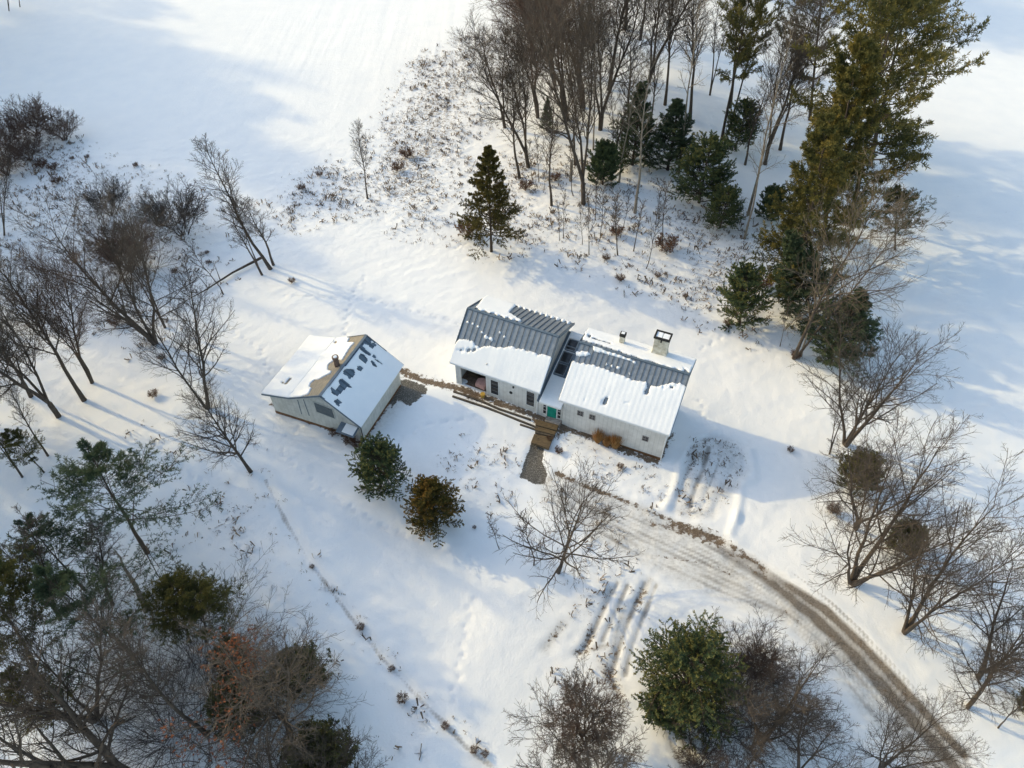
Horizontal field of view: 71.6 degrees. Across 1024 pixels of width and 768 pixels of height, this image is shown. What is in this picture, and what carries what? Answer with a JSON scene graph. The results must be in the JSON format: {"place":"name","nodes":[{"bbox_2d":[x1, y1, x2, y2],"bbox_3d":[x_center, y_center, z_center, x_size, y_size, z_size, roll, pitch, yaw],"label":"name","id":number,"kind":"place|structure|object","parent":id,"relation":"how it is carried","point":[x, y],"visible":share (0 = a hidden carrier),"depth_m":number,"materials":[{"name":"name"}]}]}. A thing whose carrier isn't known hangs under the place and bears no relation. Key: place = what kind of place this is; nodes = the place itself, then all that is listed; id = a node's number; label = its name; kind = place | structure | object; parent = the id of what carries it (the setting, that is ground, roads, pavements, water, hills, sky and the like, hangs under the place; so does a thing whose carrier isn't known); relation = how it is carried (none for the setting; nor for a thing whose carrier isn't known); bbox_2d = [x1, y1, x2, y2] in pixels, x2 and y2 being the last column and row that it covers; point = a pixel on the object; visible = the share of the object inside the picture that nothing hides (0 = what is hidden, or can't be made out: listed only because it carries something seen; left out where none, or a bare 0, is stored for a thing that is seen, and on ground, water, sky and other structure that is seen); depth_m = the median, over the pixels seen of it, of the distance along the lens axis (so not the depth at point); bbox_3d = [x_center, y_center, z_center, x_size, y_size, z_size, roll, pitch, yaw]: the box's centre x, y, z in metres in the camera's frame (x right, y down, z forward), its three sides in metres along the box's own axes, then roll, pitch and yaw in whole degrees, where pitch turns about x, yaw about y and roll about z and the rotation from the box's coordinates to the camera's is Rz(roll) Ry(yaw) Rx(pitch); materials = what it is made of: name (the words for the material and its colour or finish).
{"place":"outdoors","nodes":[
{"label":"outdoors","id":0,"kind":"place"},
{"bbox_2d":[0,0,1023,767],"bbox_3d":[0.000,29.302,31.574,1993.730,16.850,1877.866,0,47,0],"label":"ground","id":1,"kind":"structure","parent":0,"point":[270,94],"depth_m":69.10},
{"bbox_2d":[0,427,45,472],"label":"pine tree","id":2,"kind":"object","parent":1,"relation":"on","point":[18,437],"visible":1,"depth_m":58.18,"materials":[{"name":"green plant"}]},
{"bbox_2d":[0,127,46,161],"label":"bare shrub","id":3,"kind":"object","parent":1,"relation":"on","point":[27,138],"visible":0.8,"depth_m":95.12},
{"bbox_2d":[0,532,59,667],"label":"pine tree","id":4,"kind":"object","parent":1,"relation":"on","point":[7,582],"visible":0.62,"depth_m":43.55,"materials":[{"name":"green plant"}]},
{"bbox_2d":[0,261,60,418],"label":"bare tree","id":5,"kind":"object","parent":1,"relation":"on","point":[40,395],"visible":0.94,"depth_m":58.89,"materials":[{"name":"brown plant"}]},
{"bbox_2d":[0,505,63,618],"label":"pine tree","id":6,"kind":"object","parent":1,"relation":"on","point":[42,552],"visible":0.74,"depth_m":45.62,"materials":[{"name":"green plant"}]},
{"bbox_2d":[0,93,64,138],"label":"bare shrub","id":7,"kind":"object","parent":1,"relation":"on","point":[34,114],"visible":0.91,"depth_m":98.96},
{"bbox_2d":[0,661,77,735],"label":"pine tree","id":8,"kind":"object","parent":1,"relation":"on","point":[17,678],"visible":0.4,"depth_m":42.02,"materials":[{"name":"green plant"}]},
{"bbox_2d":[0,239,86,401],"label":"bare tree","id":9,"kind":"object","parent":1,"relation":"on","point":[81,396],"visible":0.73,"depth_m":59.21,"materials":[{"name":"brown plant"}]},
{"bbox_2d":[0,235,104,383],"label":"bare tree","id":10,"kind":"object","parent":1,"relation":"on","point":[57,317],"visible":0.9,"depth_m":60.17,"materials":[{"name":"brown plant"}]},
{"bbox_2d":[31,105,83,140],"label":"bare shrub","id":11,"kind":"object","parent":1,"relation":"on","point":[61,123],"visible":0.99,"depth_m":98.71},
{"bbox_2d":[3,511,138,608],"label":"pine tree","id":12,"kind":"object","parent":1,"relation":"on","point":[45,528],"visible":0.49,"depth_m":49.16,"materials":[{"name":"green plant"}]},
{"bbox_2d":[0,608,144,767],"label":"bare tree","id":13,"kind":"object","parent":1,"relation":"on","point":[106,753],"visible":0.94,"depth_m":38.39,"materials":[{"name":"brown plant"}]},
{"bbox_2d":[0,565,186,758],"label":"bare tree","id":14,"kind":"object","parent":1,"relation":"on","point":[38,698],"visible":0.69,"depth_m":41.87,"materials":[{"name":"brown plant"}]},
{"bbox_2d":[62,516,126,605],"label":"bare tree","id":15,"kind":"object","parent":1,"relation":"on","point":[99,538],"visible":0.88,"depth_m":48.19,"materials":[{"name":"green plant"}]},
{"bbox_2d":[18,545,175,716],"bbox_3d":[-27.095,15.028,46.019,9.357,12.847,10.892,-10,48,-10],"label":"pine tree","id":16,"kind":"object","parent":1,"relation":"on","point":[39,584],"visible":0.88,"depth_m":43.72,"materials":[{"name":"green plant"}]},
{"bbox_2d":[74,170,132,217],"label":"bare shrub","id":17,"kind":"object","parent":1,"relation":"on","point":[92,194],"visible":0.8,"depth_m":85.29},
{"bbox_2d":[0,174,209,344],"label":"bare tree","id":18,"kind":"object","parent":1,"relation":"on","point":[131,256],"visible":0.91,"depth_m":64.12,"materials":[{"name":"brown plant"}]},
{"bbox_2d":[77,212,163,276],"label":"bare shrub","id":19,"kind":"object","parent":1,"relation":"on","point":[100,254],"visible":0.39,"depth_m":77.21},
{"bbox_2d":[27,437,224,617],"bbox_3d":[-28.211,8.927,51.586,14.711,12.853,12.638,8,47,5],"label":"pine tree","id":20,"kind":"object","parent":1,"relation":"on","point":[92,472],"visible":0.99,"depth_m":49.52,"materials":[{"name":"green plant"}]},
{"bbox_2d":[93,209,166,327],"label":"bare tree","id":21,"kind":"object","parent":1,"relation":"on","point":[142,286],"visible":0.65,"depth_m":66.78,"materials":[{"name":"brown plant"}]},
{"bbox_2d":[72,597,209,736],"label":"bare tree","id":22,"kind":"object","parent":1,"relation":"on","point":[151,683],"visible":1,"depth_m":39.42,"materials":[{"name":"brown plant"}]},
{"bbox_2d":[1,600,317,767],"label":"thicket","id":23,"kind":"object","parent":1,"relation":"on","point":[184,706],"visible":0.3,"depth_m":46.16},
{"bbox_2d":[59,547,275,758],"bbox_3d":[-22.688,19.010,47.946,15.289,5.430,15.119,-17,49,-15],"label":"thicket","id":24,"kind":"object","parent":1,"relation":"on","point":[177,670],"visible":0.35,"depth_m":47.70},
{"bbox_2d":[122,554,214,648],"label":"pine tree","id":25,"kind":"object","parent":1,"relation":"on","point":[166,587],"visible":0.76,"depth_m":45.86,"materials":[{"name":"green plant"}]},
{"bbox_2d":[102,253,238,409],"bbox_3d":[-28.643,-4.255,61.320,10.974,16.928,7.272,14,49,13],"label":"bare tree","id":26,"kind":"object","parent":1,"relation":"on","point":[197,339],"visible":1,"depth_m":59.74,"materials":[{"name":"brown plant"}]},
{"bbox_2d":[135,175,211,239],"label":"bare shrub","id":27,"kind":"object","parent":1,"relation":"on","point":[184,213],"visible":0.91,"depth_m":82.18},
{"bbox_2d":[7,537,369,767],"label":"thicket","id":28,"kind":"object","parent":1,"relation":"on","point":[160,712],"visible":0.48,"depth_m":46.36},
{"bbox_2d":[150,566,247,643],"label":"pine tree","id":29,"kind":"object","parent":1,"relation":"on","point":[202,589],"visible":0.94,"depth_m":46.20,"materials":[{"name":"green plant"}]},
{"bbox_2d":[165,369,263,472],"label":"bare tree","id":30,"kind":"object","parent":1,"relation":"on","point":[224,453],"visible":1,"depth_m":55.56,"materials":[{"name":"brown plant"}]},
{"bbox_2d":[95,601,349,767],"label":"thicket","id":31,"kind":"object","parent":1,"relation":"on","point":[150,727],"visible":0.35,"depth_m":45.55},
{"bbox_2d":[180,133,272,269],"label":"bare tree","id":32,"kind":"object","parent":1,"relation":"on","point":[265,261],"visible":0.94,"depth_m":73.51,"materials":[{"name":"brown plant"}]},
{"bbox_2d":[202,662,273,747],"bbox_3d":[-17.571,20.658,46.520,4.844,5.018,5.322,13,48,12],"label":"olive shrub","id":33,"kind":"object","parent":1,"relation":"on","point":[214,699],"visible":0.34,"depth_m":45.13,"materials":[{"name":"green plant"}]},
{"bbox_2d":[216,194,262,275],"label":"bare tree","id":34,"kind":"object","parent":1,"relation":"on","point":[239,236],"visible":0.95,"depth_m":74.83,"materials":[{"name":"brown plant"}]},
{"bbox_2d":[154,595,353,767],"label":"bare tree","id":35,"kind":"object","parent":1,"relation":"on","point":[261,653],"visible":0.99,"depth_m":38.23,"materials":[{"name":"brown plant"}]},
{"bbox_2d":[202,680,319,767],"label":"bare tree","id":36,"kind":"object","parent":1,"relation":"on","point":[244,752],"visible":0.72,"depth_m":41.55,"materials":[{"name":"brown plant"}]},
{"bbox_2d":[267,640,334,706],"bbox_3d":[-14.406,19.561,48.252,4.596,4.333,4.183,-18,50,-16],"label":"olive shrub","id":37,"kind":"object","parent":1,"relation":"on","point":[307,662],"visible":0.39,"depth_m":47.56,"materials":[{"name":"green plant"}]},
{"bbox_2d":[277,714,361,767],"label":"olive shrub","id":38,"kind":"object","parent":1,"relation":"on","point":[330,732],"visible":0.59,"depth_m":43.49,"materials":[{"name":"green plant"}]},
{"bbox_2d":[261,334,403,440],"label":"shed","id":39,"kind":"structure","parent":1,"relation":"on","point":[349,386],"depth_m":63.75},
{"bbox_2d":[291,707,389,767],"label":"bare tree","id":40,"kind":"object","parent":1,"relation":"on","point":[345,747],"visible":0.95,"depth_m":41.66,"materials":[{"name":"brown plant"}]},
{"bbox_2d":[344,431,412,502],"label":"evergreen tree","id":41,"kind":"object","parent":1,"relation":"on","point":[381,455],"visible":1,"depth_m":56.93,"materials":[{"name":"green plant"}]},
{"bbox_2d":[0,35,800,760],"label":"dry weeds","id":42,"kind":"object","parent":1,"relation":"on","point":[414,207],"visible":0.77,"depth_m":87.39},
{"bbox_2d":[400,474,465,547],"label":"evergreen tree","id":43,"kind":"object","parent":1,"relation":"on","point":[429,490],"visible":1,"depth_m":55.88,"materials":[{"name":"plant"}]},
{"bbox_2d":[450,145,525,259],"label":"spruce tree","id":44,"kind":"object","parent":1,"relation":"on","point":[489,196],"visible":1,"depth_m":77.49,"materials":[{"name":"plant"}]},
{"bbox_2d":[448,5,544,167],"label":"bare tree","id":45,"kind":"object","parent":1,"relation":"on","point":[511,74],"visible":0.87,"depth_m":85.55,"materials":[{"name":"brown plant"}]},
{"bbox_2d":[486,68,532,178],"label":"bare tree","id":46,"kind":"object","parent":1,"relation":"on","point":[513,129],"visible":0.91,"depth_m":87.59,"materials":[{"name":"brown plant"}]},
{"bbox_2d":[449,295,574,413],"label":"house wing","id":47,"kind":"structure","parent":1,"relation":"on","point":[508,351],"depth_m":65.13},
{"bbox_2d":[474,0,578,118],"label":"bare tree","id":48,"kind":"object","parent":1,"relation":"on","point":[531,64],"visible":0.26,"depth_m":94.10,"materials":[{"name":"brown plant"}]},
{"bbox_2d":[468,0,604,113],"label":"bare tree","id":49,"kind":"object","parent":1,"relation":"on","point":[518,22],"visible":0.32,"depth_m":93.16,"materials":[{"name":"brown plant"}]},
{"bbox_2d":[528,83,570,205],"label":"bare tree","id":50,"kind":"object","parent":1,"relation":"on","point":[550,153],"visible":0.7,"depth_m":82.43,"materials":[{"name":"brown plant"}]},
{"bbox_2d":[537,331,582,419],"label":"entry link","id":51,"kind":"object","parent":1,"relation":"on","point":[550,404],"visible":0.53,"depth_m":65.18,"materials":[{"name":"paint"}]},
{"bbox_2d":[501,0,624,205],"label":"bare tree","id":52,"kind":"object","parent":1,"relation":"on","point":[583,44],"visible":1,"depth_m":76.15,"materials":[{"name":"brown plant"}]},
{"bbox_2d":[487,452,643,621],"bbox_3d":[3.634,10.411,51.506,10.258,13.219,9.932,-20,50,-18],"label":"bare tree","id":53,"kind":"object","parent":1,"relation":"on","point":[564,556],"visible":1,"depth_m":50.60,"materials":[{"name":"brown plant"}]},
{"bbox_2d":[503,653,650,767],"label":"bare tree","id":54,"kind":"object","parent":1,"relation":"on","point":[611,757],"visible":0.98,"depth_m":40.83,"materials":[{"name":"brown plant"}]},
{"bbox_2d":[535,667,631,767],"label":"vine tangle","id":55,"kind":"object","parent":54,"relation":"attached to","point":[593,738],"visible":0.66,"depth_m":44.33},
{"bbox_2d":[583,138,623,187],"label":"evergreen shrub","id":56,"kind":"object","parent":1,"relation":"on","point":[605,160],"visible":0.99,"depth_m":89.17,"materials":[{"name":"green plant"}]},
{"bbox_2d":[555,0,677,130],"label":"bare tree","id":57,"kind":"object","parent":1,"relation":"on","point":[601,118],"visible":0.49,"depth_m":90.28,"materials":[{"name":"brown plant"}]},
{"bbox_2d":[603,69,636,180],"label":"bare tree","id":58,"kind":"object","parent":1,"relation":"on","point":[612,121],"visible":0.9,"depth_m":86.09,"materials":[{"name":"brown plant"}]},
{"bbox_2d":[558,328,696,460],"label":"house wing","id":59,"kind":"structure","parent":1,"relation":"on","point":[630,392],"depth_m":62.19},
{"bbox_2d":[610,15,648,142],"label":"bare tree","id":60,"kind":"object","parent":1,"relation":"on","point":[630,56],"visible":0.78,"depth_m":90.86,"materials":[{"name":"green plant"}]},
{"bbox_2d":[609,80,661,166],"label":"cedar tree","id":61,"kind":"object","parent":1,"relation":"on","point":[635,147],"visible":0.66,"depth_m":91.43,"materials":[{"name":"plant"}]},
{"bbox_2d":[620,48,668,213],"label":"bare tree","id":62,"kind":"object","parent":1,"relation":"on","point":[638,185],"visible":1,"depth_m":79.41,"materials":[{"name":"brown plant"}]},
{"bbox_2d":[638,675,690,738],"bbox_3d":[10.526,21.416,46.964,3.777,4.807,3.671,-17,49,-15],"label":"evergreen shrub","id":63,"kind":"object","parent":1,"relation":"on","point":[663,712],"visible":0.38,"depth_m":46.05,"materials":[{"name":"green plant"}]},
{"bbox_2d":[638,98,695,171],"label":"cedar tree","id":64,"kind":"object","parent":1,"relation":"on","point":[675,109],"visible":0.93,"depth_m":90.59,"materials":[{"name":"plant"}]},
{"bbox_2d":[623,0,716,80],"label":"bare tree","id":65,"kind":"object","parent":1,"relation":"on","point":[655,24],"visible":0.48,"depth_m":102.45,"materials":[{"name":"brown plant"}]},
{"bbox_2d":[652,0,698,105],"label":"bare tree","id":66,"kind":"object","parent":1,"relation":"on","point":[670,17],"visible":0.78,"depth_m":96.89,"materials":[{"name":"brown plant"}]},
{"bbox_2d":[628,609,749,751],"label":"evergreen tree","id":67,"kind":"object","parent":1,"relation":"on","point":[696,645],"visible":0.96,"depth_m":44.71,"materials":[{"name":"green plant"}]},
{"bbox_2d":[668,0,719,120],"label":"bare tree","id":68,"kind":"object","parent":1,"relation":"on","point":[693,23],"visible":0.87,"depth_m":94.20,"materials":[{"name":"brown plant"}]},
{"bbox_2d":[671,729,735,767],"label":"bare shrub","id":69,"kind":"object","parent":1,"relation":"on","point":[690,760],"visible":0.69,"depth_m":45.67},
{"bbox_2d":[667,129,740,206],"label":"evergreen tree","id":70,"kind":"object","parent":1,"relation":"on","point":[700,153],"visible":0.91,"depth_m":85.98,"materials":[{"name":"green plant"}]},
{"bbox_2d":[702,182,747,229],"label":"evergreen tree","id":71,"kind":"object","parent":1,"relation":"on","point":[732,209],"visible":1,"depth_m":84.59,"materials":[{"name":"green plant"}]},
{"bbox_2d":[640,624,836,767],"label":"bare shrub","id":72,"kind":"object","parent":1,"relation":"on","point":[721,757],"visible":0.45,"depth_m":45.36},
{"bbox_2d":[723,96,764,151],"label":"evergreen tree","id":73,"kind":"object","parent":1,"relation":"on","point":[734,119],"visible":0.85,"depth_m":95.39,"materials":[{"name":"green plant"}]},
{"bbox_2d":[716,257,773,332],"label":"evergreen tree","id":74,"kind":"object","parent":1,"relation":"on","point":[738,297],"visible":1,"depth_m":71.66,"materials":[{"name":"green plant"}]},
{"bbox_2d":[715,0,776,146],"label":"pine tree","id":75,"kind":"object","parent":1,"relation":"on","point":[731,17],"visible":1,"depth_m":87.99,"materials":[{"name":"green plant"}]},
{"bbox_2d":[728,0,784,130],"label":"pine tree","id":76,"kind":"object","parent":1,"relation":"on","point":[764,17],"visible":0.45,"depth_m":90.56,"materials":[{"name":"green plant"}]},
{"bbox_2d":[743,65,780,165],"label":"bare tree","id":77,"kind":"object","parent":1,"relation":"on","point":[756,119],"visible":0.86,"depth_m":91.02,"materials":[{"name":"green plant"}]},
{"bbox_2d":[683,600,841,766],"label":"bare shrub","id":78,"kind":"object","parent":1,"relation":"on","point":[756,642],"visible":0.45,"depth_m":48.53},
{"bbox_2d":[729,630,797,703],"bbox_3d":[17.082,19.398,49.259,5.020,4.109,4.269,36,57,29],"label":"bare shrub","id":79,"kind":"object","parent":1,"relation":"on","point":[746,657],"visible":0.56,"depth_m":48.86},
{"bbox_2d":[754,183,789,221],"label":"evergreen shrub","id":80,"kind":"object","parent":1,"relation":"on","point":[771,189],"visible":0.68,"depth_m":86.16,"materials":[{"name":"green plant"}]},
{"bbox_2d":[746,17,804,215],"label":"bare tree","id":81,"kind":"object","parent":1,"relation":"on","point":[753,192],"visible":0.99,"depth_m":78.75,"materials":[{"name":"brown plant"}]},
{"bbox_2d":[746,680,807,748],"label":"bare tree","id":82,"kind":"object","parent":1,"relation":"on","point":[779,709],"visible":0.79,"depth_m":41.89,"materials":[{"name":"brown plant"}]},
{"bbox_2d":[713,636,858,760],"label":"bare tree","id":83,"kind":"object","parent":1,"relation":"on","point":[808,711],"visible":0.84,"depth_m":42.09,"materials":[{"name":"brown plant"}]},
{"bbox_2d":[758,0,841,164],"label":"bare tree","id":84,"kind":"object","parent":1,"relation":"on","point":[800,58],"visible":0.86,"depth_m":85.61,"materials":[{"name":"brown plant"}]},
{"bbox_2d":[749,103,858,300],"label":"pine tree","id":85,"kind":"object","parent":1,"relation":"on","point":[821,135],"visible":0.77,"depth_m":69.05,"materials":[{"name":"green plant"}]},
{"bbox_2d":[770,228,842,335],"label":"cedar tree","id":86,"kind":"object","parent":1,"relation":"on","point":[792,246],"visible":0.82,"depth_m":71.34,"materials":[{"name":"plant"}]},
{"bbox_2d":[749,665,868,767],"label":"bare tree","id":87,"kind":"object","parent":1,"relation":"on","point":[818,749],"visible":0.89,"depth_m":41.88,"materials":[{"name":"brown plant"}]},
{"bbox_2d":[774,0,862,120],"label":"pine tree","id":88,"kind":"object","parent":1,"relation":"on","point":[836,38],"visible":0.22,"depth_m":95.95,"materials":[{"name":"green plant"}]},
{"bbox_2d":[765,31,894,251],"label":"pine tree","id":89,"kind":"object","parent":1,"relation":"on","point":[864,54],"visible":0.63,"depth_m":71.59,"materials":[{"name":"green plant"}]},
{"bbox_2d":[794,286,886,380],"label":"cedar tree","id":90,"kind":"object","parent":1,"relation":"on","point":[866,324],"visible":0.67,"depth_m":68.08,"materials":[{"name":"plant"}]},
{"bbox_2d":[768,147,951,359],"bbox_3d":[29.782,-9.839,62.872,11.574,24.813,13.670,25,52,22],"label":"bare tree","id":91,"kind":"object","parent":1,"relation":"on","point":[843,286],"visible":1,"depth_m":61.08,"materials":[{"name":"brown plant"}]},
{"bbox_2d":[833,443,890,497],"bbox_3d":[29.714,7.276,60.498,4.220,4.333,4.636,-9,48,-8],"label":"olive shrub","id":92,"kind":"object","parent":1,"relation":"on","point":[853,470],"visible":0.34,"depth_m":59.73,"materials":[{"name":"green plant"}]},
{"bbox_2d":[789,288,966,449],"bbox_3d":[29.672,-0.053,59.248,12.907,16.431,11.104,9,49,16],"label":"bare tree","id":93,"kind":"object","parent":1,"relation":"on","point":[854,433],"visible":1,"depth_m":58.40,"materials":[{"name":"brown plant"}]},
{"bbox_2d":[802,418,963,540],"bbox_3d":[27.273,8.023,54.289,10.197,12.526,6.717,13,48,12],"label":"bare tree","id":94,"kind":"object","parent":1,"relation":"on","point":[852,476],"visible":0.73,"depth_m":53.30,"materials":[{"name":"brown plant"}]},
{"bbox_2d":[788,0,989,204],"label":"pine tree","id":95,"kind":"object","parent":1,"relation":"on","point":[905,138],"visible":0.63,"depth_m":73.10,"materials":[{"name":"green plant"}]},
{"bbox_2d":[780,401,1013,627],"bbox_3d":[27.013,9.650,50.060,11.871,16.586,16.925,30,54,25],"label":"bare tree","id":96,"kind":"object","parent":1,"relation":"on","point":[853,580],"visible":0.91,"depth_m":48.71,"materials":[{"name":"brown plant"}]},
{"bbox_2d":[869,184,936,248],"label":"pine tree","id":97,"kind":"object","parent":1,"relation":"on","point":[897,197],"visible":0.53,"depth_m":79.27,"materials":[{"name":"green plant"}]},
{"bbox_2d":[821,0,989,165],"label":"pine tree","id":98,"kind":"object","parent":1,"relation":"on","point":[848,10],"visible":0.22,"depth_m":84.74,"materials":[{"name":"green plant"}]},
{"bbox_2d":[845,683,993,767],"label":"bare tree","id":99,"kind":"object","parent":1,"relation":"on","point":[893,757],"visible":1,"depth_m":42.04,"materials":[{"name":"brown plant"}]},
{"bbox_2d":[884,443,1023,657],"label":"bare tree","id":100,"kind":"object","parent":1,"relation":"on","point":[910,625],"visible":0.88,"depth_m":45.36,"materials":[{"name":"brown plant"}]},
{"bbox_2d":[938,602,1023,726],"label":"bare tree","id":101,"kind":"object","parent":1,"relation":"on","point":[974,698],"visible":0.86,"depth_m":45.12,"materials":[{"name":"brown plant"}]},
{"bbox_2d":[947,532,1023,709],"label":"bare tree","id":102,"kind":"object","parent":1,"relation":"on","point":[992,624],"visible":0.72,"depth_m":45.48,"materials":[{"name":"brown plant"}]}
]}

